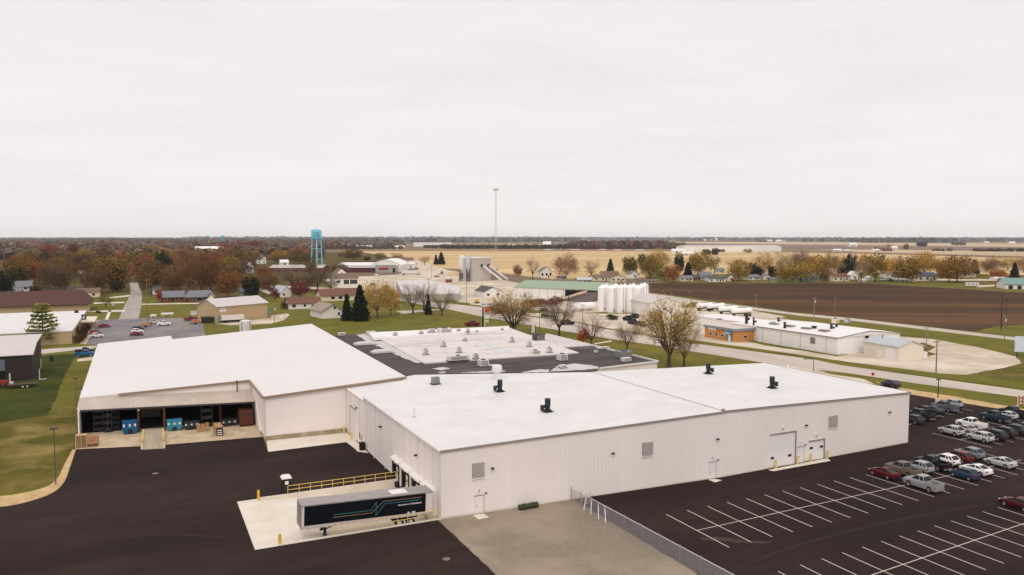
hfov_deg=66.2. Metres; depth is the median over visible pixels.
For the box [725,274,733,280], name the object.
garden shed
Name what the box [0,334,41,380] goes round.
brown barn
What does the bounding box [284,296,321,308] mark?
ranch house
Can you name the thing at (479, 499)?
door
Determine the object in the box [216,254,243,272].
autumn tree
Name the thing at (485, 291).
scale office
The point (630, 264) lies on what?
round tree
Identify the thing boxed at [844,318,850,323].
air handler
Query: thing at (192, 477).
tyre track
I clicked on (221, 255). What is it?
autumn tree
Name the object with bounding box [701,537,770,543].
dust patch
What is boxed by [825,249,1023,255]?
crop field
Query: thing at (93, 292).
tan bungalow
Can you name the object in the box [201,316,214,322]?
dumpster
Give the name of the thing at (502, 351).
skylight
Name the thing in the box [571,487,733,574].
chain link fence
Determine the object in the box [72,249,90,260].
autumn tree
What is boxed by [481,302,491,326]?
pylon sign
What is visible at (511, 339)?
air handler
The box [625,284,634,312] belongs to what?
storage silo
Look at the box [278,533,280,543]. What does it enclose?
bollard
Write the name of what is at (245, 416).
rusty compactor
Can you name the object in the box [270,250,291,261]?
autumn tree
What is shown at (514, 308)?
tree
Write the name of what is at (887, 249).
farm building
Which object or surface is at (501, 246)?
hedge row
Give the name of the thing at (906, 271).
autumn tree
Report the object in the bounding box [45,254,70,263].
autumn tree
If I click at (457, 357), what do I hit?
air handler
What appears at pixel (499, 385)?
exhaust fan
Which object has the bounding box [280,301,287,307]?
shrub
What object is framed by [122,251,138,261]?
autumn tree
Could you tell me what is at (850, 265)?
round tree
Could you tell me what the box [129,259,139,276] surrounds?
autumn tree
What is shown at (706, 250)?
round tree
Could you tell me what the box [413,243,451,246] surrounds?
farm building
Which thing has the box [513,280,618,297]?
green roof shed
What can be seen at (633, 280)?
ground
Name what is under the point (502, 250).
brown strip field
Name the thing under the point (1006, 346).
roadside grass
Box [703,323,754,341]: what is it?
brick office
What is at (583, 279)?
row house
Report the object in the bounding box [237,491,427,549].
loading pit
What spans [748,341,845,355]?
lot grass
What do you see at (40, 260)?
autumn tree
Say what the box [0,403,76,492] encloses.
patchy lawn
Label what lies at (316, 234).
water tower
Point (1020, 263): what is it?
autumn tree
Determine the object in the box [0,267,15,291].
round tree
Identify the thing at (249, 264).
gable house
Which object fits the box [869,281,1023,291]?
field edge grass
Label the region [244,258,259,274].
autumn tree
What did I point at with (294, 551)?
tyre track
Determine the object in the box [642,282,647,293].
storage silo
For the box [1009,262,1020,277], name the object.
spruce tree
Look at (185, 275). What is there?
autumn tree
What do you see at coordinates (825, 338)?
white works
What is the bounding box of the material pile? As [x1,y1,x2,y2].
[563,292,597,301]
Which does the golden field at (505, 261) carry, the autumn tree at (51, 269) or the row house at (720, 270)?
the row house at (720, 270)
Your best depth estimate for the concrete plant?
610.23 m
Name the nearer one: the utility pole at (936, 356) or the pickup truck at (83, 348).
the utility pole at (936, 356)
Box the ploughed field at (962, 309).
[648,283,1023,335]
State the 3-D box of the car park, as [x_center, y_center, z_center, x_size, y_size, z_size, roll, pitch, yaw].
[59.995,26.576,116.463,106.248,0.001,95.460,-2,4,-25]
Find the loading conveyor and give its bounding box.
[563,290,586,300]
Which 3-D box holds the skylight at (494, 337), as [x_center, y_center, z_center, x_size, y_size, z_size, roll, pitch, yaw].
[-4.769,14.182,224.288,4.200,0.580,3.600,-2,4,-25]
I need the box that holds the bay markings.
[666,409,1023,574]
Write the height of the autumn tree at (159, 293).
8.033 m
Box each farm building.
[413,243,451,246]
[670,249,684,252]
[676,245,781,251]
[680,252,693,254]
[847,243,857,246]
[882,248,892,250]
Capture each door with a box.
[0,360,4,370]
[141,409,160,417]
[349,405,355,439]
[350,279,356,283]
[475,494,483,513]
[709,461,716,478]
[770,430,796,466]
[798,446,803,462]
[809,438,824,460]
[885,347,894,360]
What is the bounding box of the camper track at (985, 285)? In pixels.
[976,285,994,286]
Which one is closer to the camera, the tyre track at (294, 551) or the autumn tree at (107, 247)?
the tyre track at (294, 551)
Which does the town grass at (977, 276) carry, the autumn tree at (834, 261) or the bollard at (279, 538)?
the autumn tree at (834, 261)
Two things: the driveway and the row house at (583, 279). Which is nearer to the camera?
the driveway
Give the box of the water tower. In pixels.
[311,229,322,264]
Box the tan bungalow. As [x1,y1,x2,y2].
[74,287,100,296]
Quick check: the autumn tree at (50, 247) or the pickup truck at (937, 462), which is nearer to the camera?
the pickup truck at (937, 462)
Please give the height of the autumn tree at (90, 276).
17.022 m
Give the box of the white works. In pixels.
[695,314,901,354]
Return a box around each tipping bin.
[122,419,137,434]
[166,418,181,430]
[184,419,198,429]
[220,417,237,426]
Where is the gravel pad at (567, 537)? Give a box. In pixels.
[438,500,696,574]
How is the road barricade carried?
on the lawn at (70, 394)
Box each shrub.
[73,334,85,342]
[78,325,88,337]
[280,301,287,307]
[524,298,550,306]
[547,295,563,304]
[988,269,1008,277]
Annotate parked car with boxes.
[89,330,101,333]
[98,323,110,327]
[130,331,143,335]
[605,314,620,319]
[868,466,900,479]
[881,380,900,386]
[909,414,925,424]
[931,405,944,413]
[949,467,980,480]
[958,424,978,432]
[959,463,993,476]
[983,456,1018,468]
[998,496,1023,511]
[1001,411,1018,419]
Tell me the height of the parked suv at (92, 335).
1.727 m
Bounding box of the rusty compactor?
[237,405,253,426]
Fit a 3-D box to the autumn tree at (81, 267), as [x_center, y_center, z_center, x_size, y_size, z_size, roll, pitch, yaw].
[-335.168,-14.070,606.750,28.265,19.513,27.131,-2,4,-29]
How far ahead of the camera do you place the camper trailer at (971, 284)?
540.52 m
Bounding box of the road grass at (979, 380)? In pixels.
[632,331,1023,388]
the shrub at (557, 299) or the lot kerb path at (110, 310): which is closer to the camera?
the lot kerb path at (110, 310)
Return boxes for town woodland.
[0,238,405,259]
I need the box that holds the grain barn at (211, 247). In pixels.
[195,246,223,248]
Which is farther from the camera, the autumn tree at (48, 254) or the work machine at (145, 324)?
the autumn tree at (48, 254)
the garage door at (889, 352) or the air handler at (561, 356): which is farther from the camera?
the garage door at (889, 352)
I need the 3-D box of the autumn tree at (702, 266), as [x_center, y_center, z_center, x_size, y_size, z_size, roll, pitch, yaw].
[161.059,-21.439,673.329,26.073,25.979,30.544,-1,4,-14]
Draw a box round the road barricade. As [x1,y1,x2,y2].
[1016,395,1023,407]
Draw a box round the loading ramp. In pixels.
[141,428,164,449]
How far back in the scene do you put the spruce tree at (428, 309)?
345.91 m
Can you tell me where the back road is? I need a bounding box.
[648,293,1014,339]
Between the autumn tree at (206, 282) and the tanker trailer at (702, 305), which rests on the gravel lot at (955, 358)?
the tanker trailer at (702, 305)
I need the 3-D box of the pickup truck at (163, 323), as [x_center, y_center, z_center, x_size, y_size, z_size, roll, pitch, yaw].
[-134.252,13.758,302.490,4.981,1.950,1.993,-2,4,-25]
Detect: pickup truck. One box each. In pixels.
[74,350,94,356]
[75,347,93,351]
[157,321,170,325]
[183,316,193,320]
[464,320,479,325]
[560,319,574,324]
[622,315,632,319]
[627,318,637,324]
[884,460,922,475]
[903,473,944,492]
[909,408,935,420]
[911,405,940,416]
[914,454,951,471]
[930,400,958,412]
[955,417,987,429]
[979,410,1011,422]
[998,405,1023,417]
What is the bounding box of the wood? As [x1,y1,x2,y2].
[565,240,680,248]
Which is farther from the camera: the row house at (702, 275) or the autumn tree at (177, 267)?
the row house at (702, 275)
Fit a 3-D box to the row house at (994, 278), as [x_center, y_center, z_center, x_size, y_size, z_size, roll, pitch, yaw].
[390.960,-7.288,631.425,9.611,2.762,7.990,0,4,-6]
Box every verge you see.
[0,449,75,506]
[867,378,1023,409]
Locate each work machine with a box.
[141,320,152,326]
[189,317,201,323]
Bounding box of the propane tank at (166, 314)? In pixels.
[161,312,173,316]
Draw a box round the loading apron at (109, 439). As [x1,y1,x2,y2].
[76,422,262,448]
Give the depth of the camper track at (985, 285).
555.48 m
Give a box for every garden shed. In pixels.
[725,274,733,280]
[769,277,777,281]
[865,276,873,280]
[909,277,916,281]
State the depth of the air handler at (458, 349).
195.85 m
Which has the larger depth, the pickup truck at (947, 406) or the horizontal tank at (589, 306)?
the horizontal tank at (589, 306)
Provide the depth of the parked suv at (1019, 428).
134.58 m
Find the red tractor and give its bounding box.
[0,373,13,385]
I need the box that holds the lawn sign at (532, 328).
[530,324,535,334]
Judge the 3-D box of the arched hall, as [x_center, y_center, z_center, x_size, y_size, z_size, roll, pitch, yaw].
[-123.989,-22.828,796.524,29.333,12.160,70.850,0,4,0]
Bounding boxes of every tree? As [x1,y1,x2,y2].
[0,253,30,269]
[0,255,36,280]
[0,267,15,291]
[2,253,24,263]
[8,266,28,280]
[13,258,42,270]
[17,252,50,263]
[22,248,41,256]
[24,259,48,283]
[24,303,60,339]
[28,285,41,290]
[32,257,77,290]
[34,255,59,265]
[38,243,61,253]
[39,263,65,281]
[40,249,66,259]
[44,258,76,273]
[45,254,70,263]
[45,256,67,267]
[63,259,91,280]
[67,242,79,253]
[68,255,88,264]
[71,252,102,266]
[72,247,97,258]
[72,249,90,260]
[79,267,110,289]
[80,256,102,266]
[82,265,107,284]
[84,254,105,271]
[88,248,108,256]
[88,249,133,291]
[96,245,113,257]
[96,293,114,307]
[99,263,133,286]
[109,278,127,290]
[112,250,130,261]
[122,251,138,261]
[128,257,165,281]
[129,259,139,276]
[131,254,154,262]
[132,251,158,259]
[134,257,168,293]
[135,249,158,257]
[142,244,160,248]
[152,250,172,275]
[152,259,172,279]
[154,269,183,290]
[156,288,161,300]
[159,247,232,289]
[161,263,192,279]
[161,269,185,287]
[167,255,185,267]
[169,244,206,267]
[172,262,199,283]
[191,271,218,289]
[210,253,234,266]
[212,265,241,285]
[212,268,241,296]
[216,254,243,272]
[218,242,231,249]
[220,263,244,277]
[223,247,239,255]
[226,255,248,274]
[227,247,248,258]
[238,239,267,246]
[239,273,249,285]
[241,274,260,295]
[242,250,265,263]
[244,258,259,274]
[255,265,272,277]
[256,273,269,291]
[259,272,283,293]
[267,250,289,262]
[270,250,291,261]
[271,287,278,299]
[278,264,307,288]
[288,251,306,262]
[288,281,309,296]
[290,245,304,261]
[294,271,313,287]
[299,250,326,262]
[303,256,317,274]
[304,266,329,288]
[323,274,341,287]
[329,261,351,272]
[340,247,363,259]
[340,294,351,320]
[350,284,370,321]
[362,279,400,317]
[373,253,386,259]
[382,287,401,315]
[391,253,402,257]
[398,281,426,313]
[407,280,437,310]
[418,255,429,264]
[424,294,432,314]
[426,287,457,315]
[433,255,437,264]
[437,252,444,264]
[482,288,544,328]
[513,263,522,276]
[525,255,539,278]
[542,294,582,335]
[550,250,581,276]
[575,313,609,343]
[576,328,588,341]
[583,259,599,273]
[606,258,613,270]
[613,320,645,349]
[622,255,638,272]
[634,289,704,367]
[635,253,665,277]
[636,254,646,264]
[645,245,672,270]
[655,265,671,280]
[662,264,681,280]
[668,323,703,366]
[673,252,684,270]
[683,262,692,274]
[686,250,717,273]
[702,249,710,254]
[710,254,722,273]
[712,248,720,254]
[726,259,752,280]
[749,263,757,273]
[752,251,775,272]
[754,265,763,274]
[767,265,777,276]
[773,250,795,278]
[774,266,793,281]
[784,250,814,268]
[787,259,820,281]
[805,253,830,275]
[818,269,830,282]
[819,251,845,272]
[836,260,847,273]
[843,253,858,272]
[849,254,870,282]
[858,253,871,268]
[859,248,889,281]
[883,258,898,271]
[889,254,927,281]
[913,250,937,271]
[933,254,964,281]
[934,256,942,271]
[941,254,976,281]
[962,255,980,272]
[978,255,1004,275]
[994,255,1019,269]
[1008,256,1023,272]
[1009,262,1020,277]
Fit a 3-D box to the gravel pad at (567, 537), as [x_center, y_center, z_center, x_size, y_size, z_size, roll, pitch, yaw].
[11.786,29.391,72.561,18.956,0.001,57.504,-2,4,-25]
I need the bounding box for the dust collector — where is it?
[239,320,250,331]
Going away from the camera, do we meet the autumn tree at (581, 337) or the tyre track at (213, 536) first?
the tyre track at (213, 536)
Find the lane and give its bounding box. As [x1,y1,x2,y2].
[41,346,95,353]
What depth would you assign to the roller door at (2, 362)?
185.19 m
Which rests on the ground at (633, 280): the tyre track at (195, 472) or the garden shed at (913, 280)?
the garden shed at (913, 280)
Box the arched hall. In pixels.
[371,258,408,272]
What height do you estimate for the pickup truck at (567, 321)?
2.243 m
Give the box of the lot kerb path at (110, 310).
[89,310,124,311]
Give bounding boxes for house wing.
[9,287,23,290]
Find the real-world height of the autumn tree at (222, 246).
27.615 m
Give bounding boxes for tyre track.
[35,533,241,548]
[98,464,206,499]
[103,467,199,500]
[144,549,437,568]
[172,459,367,505]
[609,455,898,520]
[623,486,799,526]
[740,505,978,566]
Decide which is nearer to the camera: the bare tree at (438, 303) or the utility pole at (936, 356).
the utility pole at (936, 356)
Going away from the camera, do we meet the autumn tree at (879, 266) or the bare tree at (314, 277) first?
the bare tree at (314, 277)
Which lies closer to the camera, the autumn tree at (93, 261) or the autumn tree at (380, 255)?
the autumn tree at (93, 261)
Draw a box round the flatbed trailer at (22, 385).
[0,382,37,387]
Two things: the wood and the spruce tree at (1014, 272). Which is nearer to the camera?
the spruce tree at (1014, 272)
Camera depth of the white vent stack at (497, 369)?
138.24 m
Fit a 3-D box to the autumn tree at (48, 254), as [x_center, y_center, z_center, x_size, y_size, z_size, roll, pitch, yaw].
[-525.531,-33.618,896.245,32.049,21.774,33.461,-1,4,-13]
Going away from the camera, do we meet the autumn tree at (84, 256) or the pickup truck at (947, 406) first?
the pickup truck at (947, 406)
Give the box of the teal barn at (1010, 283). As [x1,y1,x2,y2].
[995,278,1023,288]
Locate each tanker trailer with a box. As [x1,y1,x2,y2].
[696,302,713,310]
[706,303,724,310]
[718,305,738,313]
[731,307,751,315]
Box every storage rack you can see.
[93,411,103,430]
[103,410,111,432]
[112,410,119,429]
[200,405,212,425]
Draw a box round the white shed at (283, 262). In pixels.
[279,260,288,264]
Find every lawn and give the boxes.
[0,282,1023,495]
[0,353,75,421]
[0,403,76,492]
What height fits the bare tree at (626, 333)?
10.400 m
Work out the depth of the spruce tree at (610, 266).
785.73 m
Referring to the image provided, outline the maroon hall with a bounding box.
[0,290,93,312]
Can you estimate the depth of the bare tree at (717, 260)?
736.99 m
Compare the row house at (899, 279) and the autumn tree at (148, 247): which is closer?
the row house at (899, 279)
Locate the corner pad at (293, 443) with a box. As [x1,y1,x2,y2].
[267,432,367,452]
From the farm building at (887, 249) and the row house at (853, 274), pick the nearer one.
the row house at (853, 274)
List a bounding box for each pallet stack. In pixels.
[75,433,86,447]
[86,434,98,446]
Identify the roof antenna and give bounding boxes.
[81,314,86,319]
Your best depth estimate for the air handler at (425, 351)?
191.99 m
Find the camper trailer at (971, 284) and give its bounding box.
[965,282,978,286]
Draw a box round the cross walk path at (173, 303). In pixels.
[142,303,197,304]
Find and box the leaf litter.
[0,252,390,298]
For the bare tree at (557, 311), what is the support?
on the lawn at (70, 394)
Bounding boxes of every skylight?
[353,341,377,345]
[370,349,394,353]
[423,339,440,342]
[474,343,493,346]
[486,335,503,338]
[492,349,512,352]
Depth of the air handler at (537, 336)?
219.64 m
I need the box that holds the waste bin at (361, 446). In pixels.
[359,442,365,450]
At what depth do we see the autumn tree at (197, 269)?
465.37 m
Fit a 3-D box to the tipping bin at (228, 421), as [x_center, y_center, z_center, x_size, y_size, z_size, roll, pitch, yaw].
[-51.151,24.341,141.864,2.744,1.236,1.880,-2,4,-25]
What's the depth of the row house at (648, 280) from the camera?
588.74 m
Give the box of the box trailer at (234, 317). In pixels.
[218,314,243,322]
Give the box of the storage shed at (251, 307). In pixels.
[195,295,268,322]
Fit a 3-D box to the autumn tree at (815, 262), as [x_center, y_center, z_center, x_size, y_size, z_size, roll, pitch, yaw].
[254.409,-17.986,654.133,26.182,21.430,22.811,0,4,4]
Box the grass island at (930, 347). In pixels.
[920,343,934,355]
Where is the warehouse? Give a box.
[346,363,910,519]
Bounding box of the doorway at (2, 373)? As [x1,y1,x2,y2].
[0,371,5,379]
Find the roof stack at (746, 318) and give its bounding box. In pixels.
[745,314,749,323]
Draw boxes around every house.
[12,281,33,290]
[53,286,74,289]
[152,285,160,293]
[161,290,184,301]
[185,290,215,301]
[246,262,253,272]
[256,254,265,263]
[273,285,291,296]
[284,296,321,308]
[308,301,342,318]
[331,273,358,283]
[538,266,551,277]
[575,277,592,281]
[588,274,610,280]
[599,271,618,274]
[608,274,625,281]
[627,270,638,277]
[637,279,659,282]
[677,275,693,280]
[692,274,699,279]
[696,272,712,279]
[705,276,725,281]
[715,268,724,272]
[743,274,760,279]
[761,274,770,279]
[796,274,817,280]
[827,273,849,280]
[847,271,857,278]
[879,272,896,277]
[888,278,906,280]
[911,272,936,280]
[955,272,974,276]
[990,277,1004,279]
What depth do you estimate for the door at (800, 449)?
118.38 m
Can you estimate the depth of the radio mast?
944.33 m
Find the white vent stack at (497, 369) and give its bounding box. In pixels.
[492,364,501,378]
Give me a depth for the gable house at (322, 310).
331.28 m
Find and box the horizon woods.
[0,236,1023,242]
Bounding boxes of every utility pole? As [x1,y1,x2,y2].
[143,278,147,321]
[935,339,940,373]
[1000,293,1004,328]
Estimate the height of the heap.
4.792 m
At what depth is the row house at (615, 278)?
603.62 m
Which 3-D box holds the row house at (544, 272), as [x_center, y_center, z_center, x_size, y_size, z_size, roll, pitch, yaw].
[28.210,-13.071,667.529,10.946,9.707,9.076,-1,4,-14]
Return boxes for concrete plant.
[461,257,507,281]
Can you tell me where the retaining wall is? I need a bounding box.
[260,479,440,545]
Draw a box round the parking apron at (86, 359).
[77,356,92,360]
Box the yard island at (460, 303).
[449,302,469,304]
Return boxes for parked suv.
[90,333,103,337]
[131,328,143,332]
[631,313,639,317]
[910,460,934,473]
[938,425,965,436]
[938,453,960,466]
[947,399,963,407]
[948,450,974,463]
[954,446,985,459]
[966,431,995,442]
[987,429,1008,440]
[989,426,1017,437]
[1000,424,1023,435]
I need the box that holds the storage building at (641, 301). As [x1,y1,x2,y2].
[631,293,679,316]
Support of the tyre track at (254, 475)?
on the asphalt yard at (72, 508)
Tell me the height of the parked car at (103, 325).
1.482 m
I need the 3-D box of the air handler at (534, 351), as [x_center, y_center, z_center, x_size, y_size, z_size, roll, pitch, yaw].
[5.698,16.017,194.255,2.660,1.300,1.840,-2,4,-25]
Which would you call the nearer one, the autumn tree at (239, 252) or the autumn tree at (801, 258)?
the autumn tree at (801, 258)
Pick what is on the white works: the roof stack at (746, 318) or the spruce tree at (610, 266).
the roof stack at (746, 318)
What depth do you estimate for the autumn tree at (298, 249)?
1106.39 m
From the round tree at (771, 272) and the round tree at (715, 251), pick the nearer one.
the round tree at (771, 272)
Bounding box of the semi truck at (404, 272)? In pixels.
[402,270,420,274]
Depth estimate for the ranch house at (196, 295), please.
415.30 m
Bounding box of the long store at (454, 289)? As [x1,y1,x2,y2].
[396,280,459,300]
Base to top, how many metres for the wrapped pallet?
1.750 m
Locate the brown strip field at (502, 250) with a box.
[359,249,670,250]
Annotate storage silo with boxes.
[598,284,606,310]
[607,285,615,312]
[616,284,625,312]
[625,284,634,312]
[635,285,642,295]
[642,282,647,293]
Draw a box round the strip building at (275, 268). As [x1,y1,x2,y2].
[269,265,328,272]
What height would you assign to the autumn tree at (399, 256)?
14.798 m
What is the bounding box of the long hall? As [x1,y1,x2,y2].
[338,262,374,272]
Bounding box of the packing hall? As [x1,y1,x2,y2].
[76,324,406,440]
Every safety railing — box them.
[287,471,395,492]
[332,510,438,535]
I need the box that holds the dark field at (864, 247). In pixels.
[681,244,1015,249]
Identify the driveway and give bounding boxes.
[774,364,873,383]
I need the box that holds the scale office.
[475,286,500,296]
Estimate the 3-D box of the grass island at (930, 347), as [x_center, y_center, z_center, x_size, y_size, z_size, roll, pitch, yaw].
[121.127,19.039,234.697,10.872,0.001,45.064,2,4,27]
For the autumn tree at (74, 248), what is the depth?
1188.53 m
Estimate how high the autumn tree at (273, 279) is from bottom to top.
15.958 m
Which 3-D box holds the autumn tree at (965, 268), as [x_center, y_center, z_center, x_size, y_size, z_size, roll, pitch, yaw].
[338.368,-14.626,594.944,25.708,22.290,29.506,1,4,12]
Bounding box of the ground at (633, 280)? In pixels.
[75,240,1023,574]
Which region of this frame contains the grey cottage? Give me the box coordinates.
[237,287,247,296]
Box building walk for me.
[80,320,97,343]
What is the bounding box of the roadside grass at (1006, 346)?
[781,316,1023,357]
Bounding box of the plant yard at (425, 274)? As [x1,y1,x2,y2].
[324,260,689,312]
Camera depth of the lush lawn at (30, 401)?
171.11 m
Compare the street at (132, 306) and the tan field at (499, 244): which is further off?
the tan field at (499, 244)
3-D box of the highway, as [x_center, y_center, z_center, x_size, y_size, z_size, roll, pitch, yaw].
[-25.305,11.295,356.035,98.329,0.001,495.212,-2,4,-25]
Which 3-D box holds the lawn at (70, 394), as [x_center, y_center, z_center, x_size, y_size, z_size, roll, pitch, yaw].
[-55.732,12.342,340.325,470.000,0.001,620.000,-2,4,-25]
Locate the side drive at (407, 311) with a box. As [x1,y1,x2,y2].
[397,309,439,313]
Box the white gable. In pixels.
[331,268,345,273]
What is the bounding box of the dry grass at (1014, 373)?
[978,363,1023,381]
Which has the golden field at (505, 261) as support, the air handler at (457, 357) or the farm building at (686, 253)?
the farm building at (686, 253)
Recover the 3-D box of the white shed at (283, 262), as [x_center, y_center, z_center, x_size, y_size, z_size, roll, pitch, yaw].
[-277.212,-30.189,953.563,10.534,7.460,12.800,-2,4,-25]
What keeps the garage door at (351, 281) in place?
in the garage house at (348, 278)
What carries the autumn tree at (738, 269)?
on the town grass at (977, 276)
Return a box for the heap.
[448,271,458,275]
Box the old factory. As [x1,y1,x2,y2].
[332,326,658,375]
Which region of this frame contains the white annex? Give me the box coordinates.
[409,262,414,267]
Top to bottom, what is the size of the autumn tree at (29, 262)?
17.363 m
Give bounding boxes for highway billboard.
[1014,336,1023,356]
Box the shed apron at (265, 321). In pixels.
[216,316,287,324]
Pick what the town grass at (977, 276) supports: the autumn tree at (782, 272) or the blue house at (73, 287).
the autumn tree at (782, 272)
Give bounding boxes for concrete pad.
[473,514,488,519]
[770,458,830,470]
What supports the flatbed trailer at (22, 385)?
on the lush lawn at (30, 401)
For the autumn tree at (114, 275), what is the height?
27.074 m
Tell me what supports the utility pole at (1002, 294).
on the ploughed field at (962, 309)
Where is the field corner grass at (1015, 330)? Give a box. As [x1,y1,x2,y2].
[975,325,1023,335]
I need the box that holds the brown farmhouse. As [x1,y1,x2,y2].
[399,257,413,262]
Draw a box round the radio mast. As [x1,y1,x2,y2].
[493,188,497,265]
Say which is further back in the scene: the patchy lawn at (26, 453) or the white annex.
the white annex
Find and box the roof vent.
[430,376,440,384]
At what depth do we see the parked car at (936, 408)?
150.72 m
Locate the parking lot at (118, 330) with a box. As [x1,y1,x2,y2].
[87,318,204,344]
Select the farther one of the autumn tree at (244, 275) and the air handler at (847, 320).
the autumn tree at (244, 275)
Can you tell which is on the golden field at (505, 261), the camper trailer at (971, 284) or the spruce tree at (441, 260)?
the spruce tree at (441, 260)
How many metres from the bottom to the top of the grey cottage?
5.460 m
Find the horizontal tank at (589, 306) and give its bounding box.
[569,302,594,311]
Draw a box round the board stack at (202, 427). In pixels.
[196,422,208,431]
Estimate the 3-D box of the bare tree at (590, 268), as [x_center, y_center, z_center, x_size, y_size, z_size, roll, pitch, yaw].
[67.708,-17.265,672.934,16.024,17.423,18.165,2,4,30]
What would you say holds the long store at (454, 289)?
on the plant yard at (425, 274)
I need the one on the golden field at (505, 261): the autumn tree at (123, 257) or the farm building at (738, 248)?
the farm building at (738, 248)
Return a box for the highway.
[275,285,1023,397]
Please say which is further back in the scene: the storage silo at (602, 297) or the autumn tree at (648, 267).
the autumn tree at (648, 267)
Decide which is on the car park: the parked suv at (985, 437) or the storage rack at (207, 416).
the parked suv at (985, 437)
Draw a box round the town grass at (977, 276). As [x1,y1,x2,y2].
[645,273,1023,283]
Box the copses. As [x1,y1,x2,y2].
[631,238,965,250]
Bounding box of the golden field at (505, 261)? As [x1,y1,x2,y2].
[364,251,1023,278]
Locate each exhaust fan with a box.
[493,379,504,392]
[540,398,553,412]
[703,363,713,373]
[766,376,777,388]
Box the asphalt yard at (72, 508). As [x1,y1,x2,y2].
[0,437,495,574]
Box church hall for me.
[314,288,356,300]
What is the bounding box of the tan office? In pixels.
[0,310,97,344]
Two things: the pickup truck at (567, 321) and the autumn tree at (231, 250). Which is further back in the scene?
the autumn tree at (231, 250)
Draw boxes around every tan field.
[452,244,562,245]
[679,242,1023,246]
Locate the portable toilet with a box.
[280,474,291,493]
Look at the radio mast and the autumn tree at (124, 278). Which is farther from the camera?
the radio mast
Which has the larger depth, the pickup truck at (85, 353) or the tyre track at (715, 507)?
the pickup truck at (85, 353)
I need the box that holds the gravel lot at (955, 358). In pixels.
[484,306,1020,374]
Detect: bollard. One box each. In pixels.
[257,490,259,500]
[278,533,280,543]
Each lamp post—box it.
[50,427,57,484]
[935,379,940,401]
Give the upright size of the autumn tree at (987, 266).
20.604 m
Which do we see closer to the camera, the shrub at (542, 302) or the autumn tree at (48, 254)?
the shrub at (542, 302)
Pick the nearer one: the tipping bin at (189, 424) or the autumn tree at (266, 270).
the tipping bin at (189, 424)
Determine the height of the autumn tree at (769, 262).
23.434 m
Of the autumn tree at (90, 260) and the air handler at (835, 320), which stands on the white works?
the air handler at (835, 320)
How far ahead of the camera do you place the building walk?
264.11 m
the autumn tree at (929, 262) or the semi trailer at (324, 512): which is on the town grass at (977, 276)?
the autumn tree at (929, 262)
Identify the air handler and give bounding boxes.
[337,332,345,335]
[422,348,428,354]
[427,328,435,332]
[437,327,451,332]
[440,341,446,346]
[446,354,469,361]
[456,347,462,352]
[472,353,479,358]
[477,359,489,366]
[509,337,514,342]
[529,349,540,353]
[532,333,544,340]
[546,347,552,352]
[556,353,567,360]
[558,364,566,368]
[595,346,609,349]
[615,350,632,358]
[620,357,631,362]
[831,318,839,323]
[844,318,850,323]
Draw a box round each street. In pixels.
[119,283,141,319]
[908,279,996,280]
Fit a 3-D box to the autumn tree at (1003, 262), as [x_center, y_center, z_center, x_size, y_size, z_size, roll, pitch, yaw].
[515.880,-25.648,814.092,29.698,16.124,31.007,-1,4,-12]
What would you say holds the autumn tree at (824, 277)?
on the ground at (633, 280)
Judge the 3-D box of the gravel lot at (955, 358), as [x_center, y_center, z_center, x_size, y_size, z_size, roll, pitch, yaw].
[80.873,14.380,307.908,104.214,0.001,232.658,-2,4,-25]
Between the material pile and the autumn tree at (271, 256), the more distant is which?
the autumn tree at (271, 256)
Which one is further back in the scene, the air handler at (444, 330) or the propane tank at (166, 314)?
the propane tank at (166, 314)
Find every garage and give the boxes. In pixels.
[207,293,214,298]
[862,334,924,360]
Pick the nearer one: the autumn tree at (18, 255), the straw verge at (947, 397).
the straw verge at (947, 397)
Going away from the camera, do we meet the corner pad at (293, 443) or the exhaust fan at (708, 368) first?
the corner pad at (293, 443)
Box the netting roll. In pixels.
[518,501,538,509]
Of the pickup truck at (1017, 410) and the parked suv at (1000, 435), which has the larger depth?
the pickup truck at (1017, 410)
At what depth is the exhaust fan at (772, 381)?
129.87 m
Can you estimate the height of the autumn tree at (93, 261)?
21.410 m
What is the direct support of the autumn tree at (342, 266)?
on the ground at (633, 280)
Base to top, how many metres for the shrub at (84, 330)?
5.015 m
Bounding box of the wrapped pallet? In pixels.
[213,422,222,436]
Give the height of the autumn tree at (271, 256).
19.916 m
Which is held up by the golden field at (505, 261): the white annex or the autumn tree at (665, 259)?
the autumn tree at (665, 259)
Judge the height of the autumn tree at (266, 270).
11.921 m
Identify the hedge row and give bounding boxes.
[324,244,1023,251]
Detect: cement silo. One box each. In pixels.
[459,255,464,280]
[466,252,469,281]
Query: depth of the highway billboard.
222.62 m
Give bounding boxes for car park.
[576,385,1023,574]
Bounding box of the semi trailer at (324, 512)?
[297,485,432,535]
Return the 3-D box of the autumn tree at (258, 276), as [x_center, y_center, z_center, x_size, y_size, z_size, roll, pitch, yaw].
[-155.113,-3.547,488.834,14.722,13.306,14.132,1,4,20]
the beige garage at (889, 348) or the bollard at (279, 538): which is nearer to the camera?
the bollard at (279, 538)

